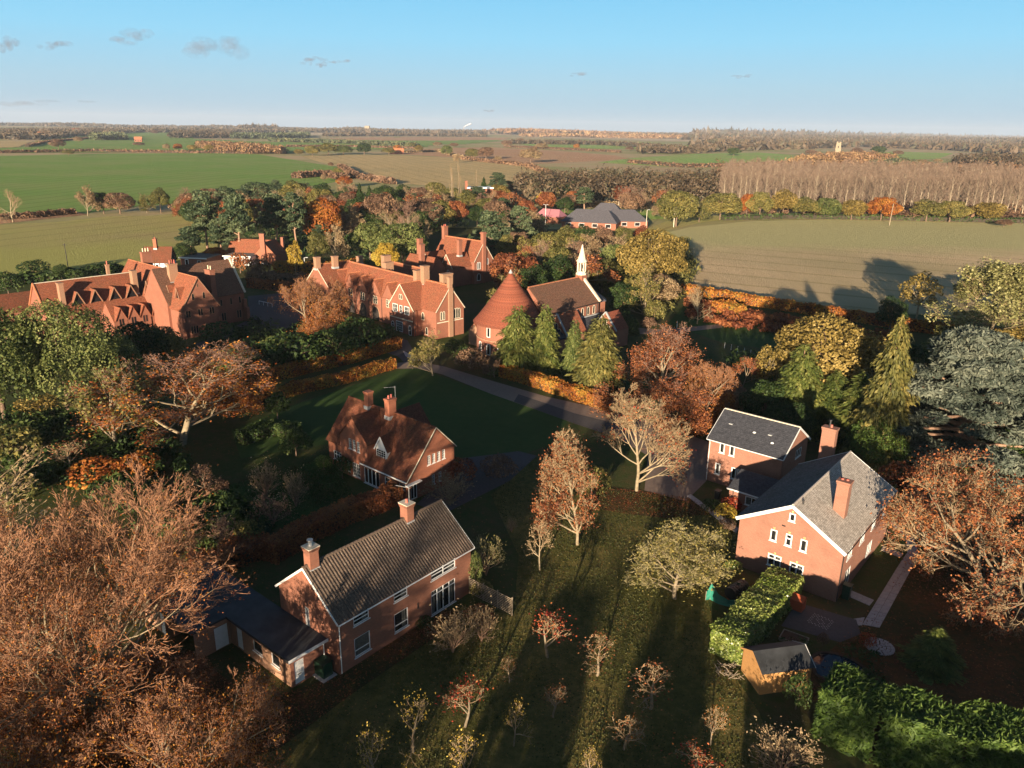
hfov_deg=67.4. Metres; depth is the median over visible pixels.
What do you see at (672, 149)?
wood
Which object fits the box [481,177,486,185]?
fir tree
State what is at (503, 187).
broadleaf tree
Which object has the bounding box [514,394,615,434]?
verge
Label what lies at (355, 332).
laurel shrub
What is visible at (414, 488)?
french door
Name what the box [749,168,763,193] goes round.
poplar tree
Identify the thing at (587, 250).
woodland tree
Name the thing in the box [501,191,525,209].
woodland tree
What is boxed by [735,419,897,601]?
brick house
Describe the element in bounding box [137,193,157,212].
broadleaf tree
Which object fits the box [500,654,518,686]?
apple tree
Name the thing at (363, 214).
woodland tree
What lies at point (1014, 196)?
poplar tree
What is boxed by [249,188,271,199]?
woodland tree
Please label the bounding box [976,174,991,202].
poplar tree
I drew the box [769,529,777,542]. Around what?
window
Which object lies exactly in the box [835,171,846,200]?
poplar tree
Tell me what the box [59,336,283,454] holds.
beech tree
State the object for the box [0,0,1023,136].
sky
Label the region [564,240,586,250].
woodland tree
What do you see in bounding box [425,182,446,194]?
woodland tree
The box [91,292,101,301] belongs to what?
dormer window
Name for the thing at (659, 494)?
fallen leaves
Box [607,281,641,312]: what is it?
yew tree
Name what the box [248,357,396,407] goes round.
beech hedge
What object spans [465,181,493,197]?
flat roofed house
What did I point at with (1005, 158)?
wood
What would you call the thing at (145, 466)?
garden shrub
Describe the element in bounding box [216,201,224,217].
woodland tree
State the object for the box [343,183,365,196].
woodland tree
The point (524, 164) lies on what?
field hedge
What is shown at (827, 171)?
poplar tree
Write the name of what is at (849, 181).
poplar tree
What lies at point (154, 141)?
field
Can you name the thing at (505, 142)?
field tree
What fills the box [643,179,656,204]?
woodland tree
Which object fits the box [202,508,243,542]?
garden shrub
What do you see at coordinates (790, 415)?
yew tree
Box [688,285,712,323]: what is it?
lime tree
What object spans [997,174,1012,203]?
poplar tree
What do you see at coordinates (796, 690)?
garden shrub
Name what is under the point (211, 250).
broadleaf tree
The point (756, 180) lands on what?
poplar tree
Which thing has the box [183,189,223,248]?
pine tree
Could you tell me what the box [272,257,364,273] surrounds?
garden hedge
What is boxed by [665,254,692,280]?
oak tree
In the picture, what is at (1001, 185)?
poplar tree
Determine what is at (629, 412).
maple tree
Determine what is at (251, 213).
woodland tree
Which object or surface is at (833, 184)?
poplar tree
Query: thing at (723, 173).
poplar tree
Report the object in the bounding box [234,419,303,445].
field hedge
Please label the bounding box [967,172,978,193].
poplar tree
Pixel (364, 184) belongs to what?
ground
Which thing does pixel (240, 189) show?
woodland tree
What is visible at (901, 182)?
poplar tree
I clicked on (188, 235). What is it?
pine tree
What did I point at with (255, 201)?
woodland tree
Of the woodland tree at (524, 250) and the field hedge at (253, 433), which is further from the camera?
the woodland tree at (524, 250)
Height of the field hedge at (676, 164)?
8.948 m
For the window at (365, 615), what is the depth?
62.40 m
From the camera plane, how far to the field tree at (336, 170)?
648.30 m
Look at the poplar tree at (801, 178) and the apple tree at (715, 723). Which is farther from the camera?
the poplar tree at (801, 178)
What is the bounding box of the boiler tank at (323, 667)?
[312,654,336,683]
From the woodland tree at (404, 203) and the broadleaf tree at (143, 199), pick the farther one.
the broadleaf tree at (143, 199)
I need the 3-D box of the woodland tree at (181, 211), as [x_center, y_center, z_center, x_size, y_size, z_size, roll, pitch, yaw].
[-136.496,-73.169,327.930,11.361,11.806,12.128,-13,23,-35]
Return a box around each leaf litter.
[0,607,465,767]
[575,486,718,517]
[790,500,1023,709]
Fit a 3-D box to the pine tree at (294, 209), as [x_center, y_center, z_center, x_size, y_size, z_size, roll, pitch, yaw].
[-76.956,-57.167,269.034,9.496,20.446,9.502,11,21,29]
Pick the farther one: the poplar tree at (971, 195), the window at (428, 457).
the poplar tree at (971, 195)
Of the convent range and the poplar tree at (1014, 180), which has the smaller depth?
the convent range
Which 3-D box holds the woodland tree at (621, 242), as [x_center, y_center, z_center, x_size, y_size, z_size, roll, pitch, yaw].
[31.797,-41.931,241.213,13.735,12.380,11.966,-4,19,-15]
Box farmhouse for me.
[134,137,142,141]
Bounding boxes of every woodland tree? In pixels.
[172,196,189,216]
[173,192,192,208]
[177,199,200,219]
[200,188,217,197]
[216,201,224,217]
[225,205,254,223]
[236,188,250,199]
[246,199,265,206]
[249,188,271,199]
[250,207,262,221]
[270,180,282,186]
[303,186,317,204]
[306,188,332,202]
[311,224,333,245]
[312,182,331,194]
[317,195,337,207]
[329,191,343,199]
[331,211,356,234]
[332,213,353,237]
[333,205,349,216]
[336,180,348,190]
[336,198,346,207]
[336,206,351,231]
[337,193,355,206]
[340,186,357,192]
[342,204,360,215]
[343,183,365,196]
[343,185,361,192]
[344,194,366,208]
[353,209,387,227]
[373,184,397,198]
[378,212,405,237]
[382,209,406,227]
[390,194,401,207]
[393,213,432,235]
[394,201,416,214]
[396,184,411,197]
[403,193,419,201]
[404,187,432,196]
[404,194,418,206]
[412,198,437,210]
[414,203,443,222]
[423,206,443,229]
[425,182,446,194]
[431,199,452,225]
[432,192,444,200]
[437,206,456,227]
[440,192,454,200]
[443,187,461,200]
[447,201,468,226]
[465,205,483,226]
[467,193,493,209]
[469,186,486,198]
[473,198,491,207]
[482,200,509,225]
[483,190,512,203]
[488,252,520,282]
[492,182,510,188]
[495,234,533,254]
[497,197,512,210]
[499,210,512,226]
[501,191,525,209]
[503,209,534,231]
[503,232,532,253]
[503,255,542,285]
[516,246,535,259]
[518,200,536,213]
[521,182,534,199]
[527,191,539,209]
[528,209,548,233]
[530,239,556,257]
[535,192,555,208]
[542,247,576,266]
[542,254,576,281]
[559,263,576,278]
[561,194,575,212]
[562,181,578,194]
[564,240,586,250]
[565,191,581,209]
[567,238,583,255]
[568,245,591,261]
[569,253,576,262]
[574,187,593,208]
[581,257,610,288]
[586,258,622,292]
[597,232,629,248]
[610,185,630,199]
[616,192,645,209]
[618,185,648,208]
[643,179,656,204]
[650,202,664,217]
[651,190,665,201]
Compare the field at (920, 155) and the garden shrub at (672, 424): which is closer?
the garden shrub at (672, 424)
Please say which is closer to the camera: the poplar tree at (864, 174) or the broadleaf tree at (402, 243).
the broadleaf tree at (402, 243)
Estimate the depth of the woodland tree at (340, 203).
358.36 m
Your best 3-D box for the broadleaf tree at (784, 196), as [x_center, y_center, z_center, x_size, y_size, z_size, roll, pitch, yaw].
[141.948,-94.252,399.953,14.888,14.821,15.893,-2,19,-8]
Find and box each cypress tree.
[486,305,547,375]
[532,304,562,375]
[759,343,828,443]
[808,369,850,444]
[835,314,920,480]
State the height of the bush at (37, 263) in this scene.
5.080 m
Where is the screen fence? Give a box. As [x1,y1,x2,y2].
[469,576,512,614]
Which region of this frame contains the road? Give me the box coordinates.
[395,362,706,455]
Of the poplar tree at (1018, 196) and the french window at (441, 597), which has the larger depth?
the poplar tree at (1018, 196)
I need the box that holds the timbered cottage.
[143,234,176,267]
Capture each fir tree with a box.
[356,182,362,201]
[366,185,371,196]
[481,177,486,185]
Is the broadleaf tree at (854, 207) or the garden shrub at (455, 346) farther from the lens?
the broadleaf tree at (854, 207)
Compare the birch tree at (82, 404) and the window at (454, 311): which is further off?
the window at (454, 311)
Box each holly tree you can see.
[107,321,170,370]
[134,326,186,365]
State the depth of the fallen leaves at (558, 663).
62.21 m
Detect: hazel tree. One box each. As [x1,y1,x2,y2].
[408,328,444,375]
[619,262,663,316]
[647,273,681,300]
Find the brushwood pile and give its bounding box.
[714,660,744,679]
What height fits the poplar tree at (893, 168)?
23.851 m
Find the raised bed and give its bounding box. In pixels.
[779,629,808,644]
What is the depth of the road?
124.86 m
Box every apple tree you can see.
[347,721,389,767]
[389,689,435,767]
[434,670,493,727]
[442,725,485,767]
[499,697,537,746]
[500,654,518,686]
[523,509,553,570]
[529,602,577,657]
[535,481,565,511]
[540,679,567,717]
[578,625,614,682]
[579,742,601,767]
[601,712,653,751]
[628,654,675,717]
[661,732,726,767]
[702,698,729,745]
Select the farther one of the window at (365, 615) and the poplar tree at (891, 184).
the poplar tree at (891, 184)
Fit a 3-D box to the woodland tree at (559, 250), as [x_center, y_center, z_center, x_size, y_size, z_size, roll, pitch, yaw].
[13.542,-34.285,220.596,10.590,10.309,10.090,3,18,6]
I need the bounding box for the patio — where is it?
[781,605,859,641]
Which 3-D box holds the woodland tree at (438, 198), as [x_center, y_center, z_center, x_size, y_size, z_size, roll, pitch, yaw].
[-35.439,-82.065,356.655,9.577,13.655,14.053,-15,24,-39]
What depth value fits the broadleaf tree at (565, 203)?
400.27 m
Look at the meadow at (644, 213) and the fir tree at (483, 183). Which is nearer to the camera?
the meadow at (644, 213)
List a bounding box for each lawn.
[191,459,355,535]
[231,368,566,461]
[237,459,778,767]
[667,297,778,349]
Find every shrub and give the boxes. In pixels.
[0,423,42,460]
[0,469,39,510]
[9,393,63,416]
[35,432,94,475]
[63,455,128,489]
[101,479,157,510]
[113,449,160,479]
[181,462,229,498]
[181,523,208,546]
[198,321,239,344]
[198,347,260,370]
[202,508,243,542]
[230,324,273,340]
[231,519,264,542]
[244,487,297,526]
[246,451,282,498]
[259,335,293,351]
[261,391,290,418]
[264,331,322,362]
[277,428,313,455]
[280,464,311,506]
[304,327,365,358]
[305,299,331,314]
[313,454,332,469]
[329,316,386,349]
[331,456,352,478]
[411,464,481,508]
[415,615,434,627]
[442,457,477,481]
[443,338,467,358]
[454,347,488,370]
[463,603,493,623]
[468,551,482,581]
[469,579,492,596]
[479,452,518,479]
[574,464,611,495]
[640,317,656,330]
[643,300,666,320]
[659,415,684,444]
[700,498,719,510]
[713,502,737,518]
[719,518,736,529]
[721,497,741,513]
[723,559,742,574]
[773,635,889,684]
[782,672,813,709]
[790,637,800,641]
[858,632,876,647]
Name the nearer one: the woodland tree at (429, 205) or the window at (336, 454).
the window at (336, 454)
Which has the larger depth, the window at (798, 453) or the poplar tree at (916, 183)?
the poplar tree at (916, 183)
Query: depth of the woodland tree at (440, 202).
339.62 m
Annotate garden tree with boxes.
[709,391,736,427]
[726,355,759,387]
[738,379,792,420]
[816,369,869,452]
[838,336,889,380]
[875,295,908,328]
[892,344,932,395]
[894,460,964,502]
[898,429,938,473]
[912,341,936,362]
[927,325,962,341]
[953,277,987,304]
[985,413,1023,453]
[991,288,1023,316]
[995,324,1023,358]
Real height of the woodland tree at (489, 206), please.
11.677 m
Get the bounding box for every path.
[292,335,411,361]
[687,494,738,532]
[850,547,902,624]
[862,522,918,627]
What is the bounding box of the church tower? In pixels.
[835,142,840,151]
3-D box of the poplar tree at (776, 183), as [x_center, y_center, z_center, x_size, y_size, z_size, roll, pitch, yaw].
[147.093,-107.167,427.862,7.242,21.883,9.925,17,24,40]
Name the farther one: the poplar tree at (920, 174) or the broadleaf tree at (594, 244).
the poplar tree at (920, 174)
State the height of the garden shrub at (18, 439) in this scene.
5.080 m
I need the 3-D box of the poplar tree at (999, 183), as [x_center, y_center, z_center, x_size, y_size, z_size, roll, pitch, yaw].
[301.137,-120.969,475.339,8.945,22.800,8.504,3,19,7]
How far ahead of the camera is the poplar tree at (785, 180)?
422.18 m
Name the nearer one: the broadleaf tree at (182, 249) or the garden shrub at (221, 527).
the garden shrub at (221, 527)
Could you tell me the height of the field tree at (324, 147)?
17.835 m
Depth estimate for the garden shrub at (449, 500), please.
89.64 m
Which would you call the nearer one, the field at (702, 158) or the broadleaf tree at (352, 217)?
the broadleaf tree at (352, 217)
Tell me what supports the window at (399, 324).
in the convent range
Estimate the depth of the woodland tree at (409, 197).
355.02 m
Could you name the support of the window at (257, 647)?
in the brick house at (345, 608)
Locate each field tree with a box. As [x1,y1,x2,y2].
[48,139,65,148]
[61,149,73,155]
[73,136,82,141]
[162,144,169,149]
[173,143,182,148]
[187,145,199,149]
[203,144,214,149]
[293,149,303,153]
[304,146,320,155]
[318,143,338,154]
[332,168,342,172]
[334,145,351,154]
[335,176,352,184]
[356,143,370,154]
[381,147,395,154]
[414,144,423,150]
[440,145,452,155]
[465,148,478,156]
[477,147,493,156]
[501,140,511,144]
[518,147,542,162]
[535,143,547,148]
[727,148,741,155]
[805,149,816,153]
[850,147,863,151]
[870,146,886,152]
[893,150,903,153]
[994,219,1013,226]
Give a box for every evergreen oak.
[0,298,122,409]
[0,307,61,417]
[79,331,145,383]
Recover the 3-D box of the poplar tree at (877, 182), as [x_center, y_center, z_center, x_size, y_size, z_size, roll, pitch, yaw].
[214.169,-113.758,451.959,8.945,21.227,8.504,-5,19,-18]
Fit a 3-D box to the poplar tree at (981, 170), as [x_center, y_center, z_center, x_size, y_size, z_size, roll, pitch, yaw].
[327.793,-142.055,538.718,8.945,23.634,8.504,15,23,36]
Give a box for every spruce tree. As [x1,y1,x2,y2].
[558,320,583,377]
[565,315,628,396]
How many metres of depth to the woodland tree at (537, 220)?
313.84 m
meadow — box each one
[561,209,692,218]
[648,216,718,239]
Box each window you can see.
[74,294,82,304]
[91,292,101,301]
[110,289,119,299]
[127,286,136,296]
[252,640,262,657]
[271,653,280,670]
[333,450,340,460]
[353,462,360,478]
[353,608,370,627]
[354,630,371,659]
[376,448,385,459]
[393,303,397,311]
[393,586,408,603]
[394,607,409,634]
[396,320,402,331]
[404,306,408,314]
[427,455,430,465]
[431,558,456,581]
[431,578,455,616]
[432,453,435,463]
[437,451,440,461]
[442,449,445,459]
[453,308,455,318]
[486,344,489,355]
[714,463,720,475]
[718,443,724,454]
[728,446,734,456]
[730,467,736,479]
[744,496,755,505]
[766,553,781,566]
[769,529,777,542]
[783,533,792,547]
[788,513,795,523]
[789,562,803,575]
[795,447,801,459]
[798,539,807,553]
[846,546,852,561]
[859,533,864,545]
[865,540,871,557]
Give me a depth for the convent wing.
160.79 m
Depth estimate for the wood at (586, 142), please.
2257.55 m
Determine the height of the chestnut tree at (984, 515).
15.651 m
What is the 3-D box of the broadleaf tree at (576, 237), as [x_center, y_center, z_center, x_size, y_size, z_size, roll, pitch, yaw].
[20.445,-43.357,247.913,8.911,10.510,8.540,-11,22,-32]
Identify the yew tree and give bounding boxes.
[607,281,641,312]
[621,310,638,332]
[763,401,819,436]
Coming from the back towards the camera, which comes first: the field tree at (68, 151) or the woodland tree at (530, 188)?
the field tree at (68, 151)
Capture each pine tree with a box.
[174,226,205,249]
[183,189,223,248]
[207,218,233,258]
[218,193,255,241]
[255,193,288,239]
[278,192,307,244]
[486,172,505,185]
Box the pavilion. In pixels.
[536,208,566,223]
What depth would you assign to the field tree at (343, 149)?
1185.19 m
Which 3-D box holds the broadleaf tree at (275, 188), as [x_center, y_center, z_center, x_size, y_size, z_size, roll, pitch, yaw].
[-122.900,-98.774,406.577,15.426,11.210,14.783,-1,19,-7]
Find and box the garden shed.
[741,640,815,694]
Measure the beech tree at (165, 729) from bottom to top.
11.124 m
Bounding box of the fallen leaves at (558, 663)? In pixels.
[236,466,757,767]
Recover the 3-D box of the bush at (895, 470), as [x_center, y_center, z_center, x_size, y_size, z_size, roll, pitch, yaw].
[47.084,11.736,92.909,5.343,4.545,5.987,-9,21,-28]
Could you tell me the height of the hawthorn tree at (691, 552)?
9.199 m
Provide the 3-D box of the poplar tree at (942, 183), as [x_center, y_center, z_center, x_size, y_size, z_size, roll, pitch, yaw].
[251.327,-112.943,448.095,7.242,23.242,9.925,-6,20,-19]
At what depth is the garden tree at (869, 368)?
125.07 m
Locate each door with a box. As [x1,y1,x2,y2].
[160,613,165,633]
[214,623,228,649]
[237,628,243,649]
[294,658,304,683]
[364,467,379,488]
[411,484,416,499]
[844,566,850,581]
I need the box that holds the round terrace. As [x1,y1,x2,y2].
[865,637,894,655]
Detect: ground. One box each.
[0,125,1023,314]
[0,227,1023,767]
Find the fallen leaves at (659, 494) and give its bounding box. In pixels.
[575,488,716,517]
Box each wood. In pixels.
[0,121,406,129]
[0,126,150,139]
[0,403,277,560]
[75,126,321,132]
[88,131,128,139]
[167,129,232,137]
[194,140,288,153]
[194,192,558,261]
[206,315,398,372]
[230,131,310,138]
[236,122,278,128]
[267,137,419,145]
[322,128,687,133]
[322,131,486,136]
[484,127,653,134]
[495,236,701,314]
[508,138,681,146]
[511,163,727,202]
[519,132,742,138]
[609,132,1009,140]
[635,142,766,153]
[678,132,1023,141]
[687,135,1023,153]
[691,126,1023,137]
[709,156,1023,184]
[721,343,1023,469]
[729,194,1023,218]
[786,149,900,165]
[869,156,917,164]
[951,151,1023,167]
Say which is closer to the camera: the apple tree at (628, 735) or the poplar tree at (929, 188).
the apple tree at (628, 735)
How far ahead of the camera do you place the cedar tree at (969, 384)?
96.19 m
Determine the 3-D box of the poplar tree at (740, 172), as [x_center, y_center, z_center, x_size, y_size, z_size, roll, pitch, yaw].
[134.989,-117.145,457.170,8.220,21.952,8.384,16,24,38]
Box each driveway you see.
[417,451,535,510]
[628,324,721,333]
[645,442,707,500]
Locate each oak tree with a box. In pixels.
[615,228,688,278]
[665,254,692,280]
[773,312,886,388]
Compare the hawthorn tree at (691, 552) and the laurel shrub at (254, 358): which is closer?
the hawthorn tree at (691, 552)
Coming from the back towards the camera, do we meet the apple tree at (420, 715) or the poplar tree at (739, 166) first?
the poplar tree at (739, 166)
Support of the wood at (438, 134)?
on the ground at (364, 184)
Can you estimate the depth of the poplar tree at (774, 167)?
484.31 m
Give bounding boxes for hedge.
[0,148,286,153]
[0,208,76,219]
[2,262,123,286]
[25,137,88,146]
[187,530,269,572]
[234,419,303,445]
[241,336,401,386]
[244,269,309,282]
[245,277,299,292]
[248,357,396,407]
[260,480,403,564]
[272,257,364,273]
[286,144,414,148]
[290,169,349,178]
[337,163,396,183]
[404,149,465,157]
[460,156,550,174]
[498,364,610,410]
[504,145,621,152]
[553,200,649,208]
[627,159,792,167]
[678,283,1018,335]
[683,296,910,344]
[708,564,804,664]
[711,299,746,316]
[720,212,1023,222]
[742,310,881,339]
[809,659,1023,767]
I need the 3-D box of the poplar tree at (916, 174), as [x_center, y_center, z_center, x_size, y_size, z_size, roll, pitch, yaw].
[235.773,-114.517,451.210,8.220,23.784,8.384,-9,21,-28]
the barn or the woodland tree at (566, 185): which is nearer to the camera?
the woodland tree at (566, 185)
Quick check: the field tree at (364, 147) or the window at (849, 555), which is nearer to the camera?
the window at (849, 555)
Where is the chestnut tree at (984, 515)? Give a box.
[870,439,1023,647]
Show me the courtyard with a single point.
(286, 317)
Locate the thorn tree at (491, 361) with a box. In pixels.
[481,351,501,376]
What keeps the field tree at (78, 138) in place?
on the ground at (364, 184)
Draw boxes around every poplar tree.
[449,164,453,204]
[456,161,461,204]
[717,168,729,192]
[718,167,729,186]
[718,173,731,194]
[727,167,741,207]
[727,169,739,193]
[734,170,743,196]
[734,170,748,198]
[735,163,745,191]
[741,171,751,195]
[744,166,756,193]
[747,161,756,184]
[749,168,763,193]
[750,163,760,193]
[750,172,765,209]
[756,168,764,189]
[759,173,773,211]
[760,171,772,194]
[764,164,774,188]
[767,173,781,198]
[769,165,778,193]
[770,171,778,197]
[776,168,789,212]
[784,170,794,189]
[785,176,798,202]
[791,169,801,200]
[792,172,807,212]
[800,170,809,195]
[803,171,815,197]
[809,170,825,201]
[814,168,823,200]
[819,169,830,196]
[820,170,837,198]
[820,172,833,197]
[827,173,842,199]
[829,173,841,196]
[834,174,847,202]
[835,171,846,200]
[836,167,849,198]
[839,175,856,213]
[842,170,856,196]
[844,169,854,197]
[848,174,862,199]
[849,174,863,199]
[855,169,866,200]
[858,172,870,201]
[860,166,871,194]
[865,171,876,202]
[868,172,882,200]
[869,163,879,194]
[871,174,883,194]
[874,175,891,197]
[878,171,893,197]
[885,170,900,198]
[887,166,897,188]
[889,172,903,197]
[891,178,904,201]
[897,168,910,204]
[897,170,907,202]
[899,175,913,207]
[907,171,922,206]
[907,176,924,207]
[909,165,919,197]
[912,169,925,204]
[914,175,932,201]
[916,172,929,199]
[921,176,936,202]
[927,176,939,198]
[929,176,947,204]
[931,166,942,194]
[934,171,948,200]
[937,175,950,210]
[943,169,953,198]
[944,172,960,214]
[949,162,962,182]
[951,164,960,185]
[951,174,968,202]
[953,171,967,200]
[959,176,978,208]
[960,168,972,199]
[960,170,975,200]
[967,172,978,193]
[968,173,985,209]
[971,172,984,205]
[974,176,990,215]
[976,166,986,197]
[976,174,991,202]
[982,174,997,202]
[985,171,1001,201]
[985,178,1002,202]
[994,171,1002,201]
[995,171,1010,201]
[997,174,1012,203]
[1000,175,1016,207]
[1001,179,1020,210]
[1009,171,1021,198]
[1011,172,1022,208]
[1012,178,1023,211]
[1020,179,1023,212]
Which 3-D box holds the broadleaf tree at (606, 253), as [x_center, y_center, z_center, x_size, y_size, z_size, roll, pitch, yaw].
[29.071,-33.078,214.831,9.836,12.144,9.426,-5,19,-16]
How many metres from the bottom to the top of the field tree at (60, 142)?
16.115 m
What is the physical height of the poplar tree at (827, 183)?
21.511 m
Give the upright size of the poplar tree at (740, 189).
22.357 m
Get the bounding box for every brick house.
[139,485,474,687]
[325,387,456,500]
[705,408,810,510]
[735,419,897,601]
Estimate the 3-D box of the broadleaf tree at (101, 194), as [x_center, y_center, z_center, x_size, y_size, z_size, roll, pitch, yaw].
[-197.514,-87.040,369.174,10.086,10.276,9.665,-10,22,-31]
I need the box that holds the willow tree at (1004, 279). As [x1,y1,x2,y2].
[921,256,1023,335]
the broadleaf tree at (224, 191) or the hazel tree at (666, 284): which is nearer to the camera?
the hazel tree at (666, 284)
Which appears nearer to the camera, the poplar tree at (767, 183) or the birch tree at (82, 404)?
the birch tree at (82, 404)
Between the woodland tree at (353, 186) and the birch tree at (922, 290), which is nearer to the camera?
the birch tree at (922, 290)
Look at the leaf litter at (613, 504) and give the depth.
90.77 m
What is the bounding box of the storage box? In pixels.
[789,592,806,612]
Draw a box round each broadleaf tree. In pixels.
[0,189,21,222]
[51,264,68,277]
[73,183,102,215]
[90,192,111,213]
[101,192,135,213]
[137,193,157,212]
[148,187,169,212]
[173,243,196,258]
[202,247,229,256]
[211,186,247,199]
[239,182,276,198]
[252,198,265,234]
[270,187,290,200]
[277,179,312,201]
[302,197,343,234]
[306,231,330,255]
[322,220,350,257]
[343,201,366,238]
[347,221,388,258]
[358,193,400,222]
[371,243,398,265]
[376,222,428,262]
[391,199,418,236]
[405,210,434,236]
[421,186,439,197]
[422,221,430,251]
[455,189,478,211]
[486,267,520,303]
[490,184,512,198]
[495,254,524,288]
[519,263,547,289]
[529,240,550,260]
[530,231,571,255]
[542,268,563,282]
[556,196,573,212]
[556,225,573,240]
[560,233,585,253]
[560,250,621,283]
[563,230,602,255]
[574,224,596,240]
[593,225,614,242]
[599,244,633,275]
[614,226,632,241]
[633,225,649,236]
[657,190,698,226]
[699,192,743,219]
[741,194,755,212]
[745,192,773,213]
[771,189,800,212]
[790,196,820,214]
[813,198,841,214]
[841,199,868,219]
[867,197,903,219]
[910,199,944,220]
[935,200,973,221]
[969,202,1008,217]
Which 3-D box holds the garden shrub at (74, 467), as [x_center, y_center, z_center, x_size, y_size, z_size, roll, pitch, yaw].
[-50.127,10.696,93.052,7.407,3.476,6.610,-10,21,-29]
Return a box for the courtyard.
[195,293,311,346]
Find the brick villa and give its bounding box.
[404,224,492,286]
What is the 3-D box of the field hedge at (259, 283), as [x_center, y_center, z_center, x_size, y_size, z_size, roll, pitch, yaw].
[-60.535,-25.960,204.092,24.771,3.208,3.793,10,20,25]
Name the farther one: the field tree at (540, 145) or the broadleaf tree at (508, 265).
the field tree at (540, 145)
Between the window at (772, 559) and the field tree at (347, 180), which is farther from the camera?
the field tree at (347, 180)
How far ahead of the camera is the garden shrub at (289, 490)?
88.08 m
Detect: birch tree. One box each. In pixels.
[55,359,164,450]
[286,240,303,272]
[750,345,783,381]
[898,270,943,318]
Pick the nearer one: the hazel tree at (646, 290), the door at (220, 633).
the door at (220, 633)
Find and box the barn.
[390,148,403,153]
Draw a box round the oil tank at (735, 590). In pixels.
[724,579,748,599]
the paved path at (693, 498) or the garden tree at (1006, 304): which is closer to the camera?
the paved path at (693, 498)
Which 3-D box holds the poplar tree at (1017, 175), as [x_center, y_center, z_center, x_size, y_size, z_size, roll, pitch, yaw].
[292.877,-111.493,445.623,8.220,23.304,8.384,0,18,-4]
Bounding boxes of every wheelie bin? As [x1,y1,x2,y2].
[714,488,721,499]
[841,581,853,599]
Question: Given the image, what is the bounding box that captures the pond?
[813,653,873,677]
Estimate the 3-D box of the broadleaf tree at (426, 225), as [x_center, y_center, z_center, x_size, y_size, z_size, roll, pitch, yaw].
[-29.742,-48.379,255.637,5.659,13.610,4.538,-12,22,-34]
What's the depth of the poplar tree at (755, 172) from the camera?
481.93 m
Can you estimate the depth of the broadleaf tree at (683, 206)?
349.49 m
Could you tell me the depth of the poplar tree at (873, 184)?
422.07 m
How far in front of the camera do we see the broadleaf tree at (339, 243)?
244.69 m
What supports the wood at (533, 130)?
on the ground at (364, 184)
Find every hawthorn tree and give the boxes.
[617,514,743,605]
[718,382,753,409]
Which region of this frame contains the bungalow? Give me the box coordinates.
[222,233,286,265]
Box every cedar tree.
[467,210,513,256]
[504,205,538,246]
[877,324,1023,492]
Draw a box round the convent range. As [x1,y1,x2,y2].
[307,254,464,338]
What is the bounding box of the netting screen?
[705,583,739,606]
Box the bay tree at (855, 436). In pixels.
[845,416,912,463]
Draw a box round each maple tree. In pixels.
[528,425,602,544]
[591,382,696,491]
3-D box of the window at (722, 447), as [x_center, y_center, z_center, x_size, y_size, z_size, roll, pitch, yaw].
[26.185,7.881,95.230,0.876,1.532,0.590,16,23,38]
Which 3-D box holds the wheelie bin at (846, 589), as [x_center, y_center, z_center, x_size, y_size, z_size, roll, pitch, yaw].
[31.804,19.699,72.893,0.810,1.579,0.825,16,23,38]
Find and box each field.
[0,132,432,152]
[0,141,31,147]
[0,153,354,213]
[0,212,86,223]
[0,214,217,273]
[302,155,538,186]
[326,137,506,140]
[359,140,498,143]
[403,147,628,163]
[524,140,687,148]
[551,136,705,140]
[598,152,794,166]
[671,219,1023,323]
[881,151,952,158]
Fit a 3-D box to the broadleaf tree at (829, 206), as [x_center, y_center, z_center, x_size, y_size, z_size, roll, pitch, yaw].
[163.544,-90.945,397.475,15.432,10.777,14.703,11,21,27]
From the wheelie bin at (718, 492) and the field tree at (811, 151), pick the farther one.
the field tree at (811, 151)
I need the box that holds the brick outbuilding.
[179,253,221,264]
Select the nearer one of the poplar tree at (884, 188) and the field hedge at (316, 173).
the poplar tree at (884, 188)
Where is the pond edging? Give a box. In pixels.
[811,651,880,681]
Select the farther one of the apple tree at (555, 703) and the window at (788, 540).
the window at (788, 540)
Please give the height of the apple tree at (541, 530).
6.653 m
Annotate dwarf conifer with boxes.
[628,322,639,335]
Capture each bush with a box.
[0,270,23,292]
[15,259,50,272]
[61,269,87,279]
[81,263,118,275]
[230,252,251,272]
[246,258,270,271]
[425,598,482,657]
[464,596,501,641]
[471,528,508,575]
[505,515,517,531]
[689,208,711,221]
[743,715,828,767]
[877,460,924,496]
[894,626,968,686]
[895,210,924,216]
[897,485,947,520]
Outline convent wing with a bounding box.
[0,248,249,339]
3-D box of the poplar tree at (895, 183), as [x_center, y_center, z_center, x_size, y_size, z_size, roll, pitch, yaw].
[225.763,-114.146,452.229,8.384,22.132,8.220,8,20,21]
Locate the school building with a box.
[561,203,648,229]
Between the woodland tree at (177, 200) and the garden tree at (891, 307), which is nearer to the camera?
the garden tree at (891, 307)
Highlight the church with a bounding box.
[468,244,627,358]
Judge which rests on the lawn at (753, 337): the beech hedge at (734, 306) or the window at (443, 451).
the beech hedge at (734, 306)
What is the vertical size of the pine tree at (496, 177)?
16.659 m
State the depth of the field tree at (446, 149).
1181.23 m
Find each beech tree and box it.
[0,442,86,608]
[0,452,256,767]
[0,634,160,767]
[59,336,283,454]
[59,654,295,767]
[78,635,221,766]
[266,274,351,341]
[589,323,722,437]
[675,358,742,427]
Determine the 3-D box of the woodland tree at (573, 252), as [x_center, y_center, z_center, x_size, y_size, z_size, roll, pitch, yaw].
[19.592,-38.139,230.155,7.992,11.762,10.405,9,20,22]
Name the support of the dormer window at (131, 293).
in the convent wing

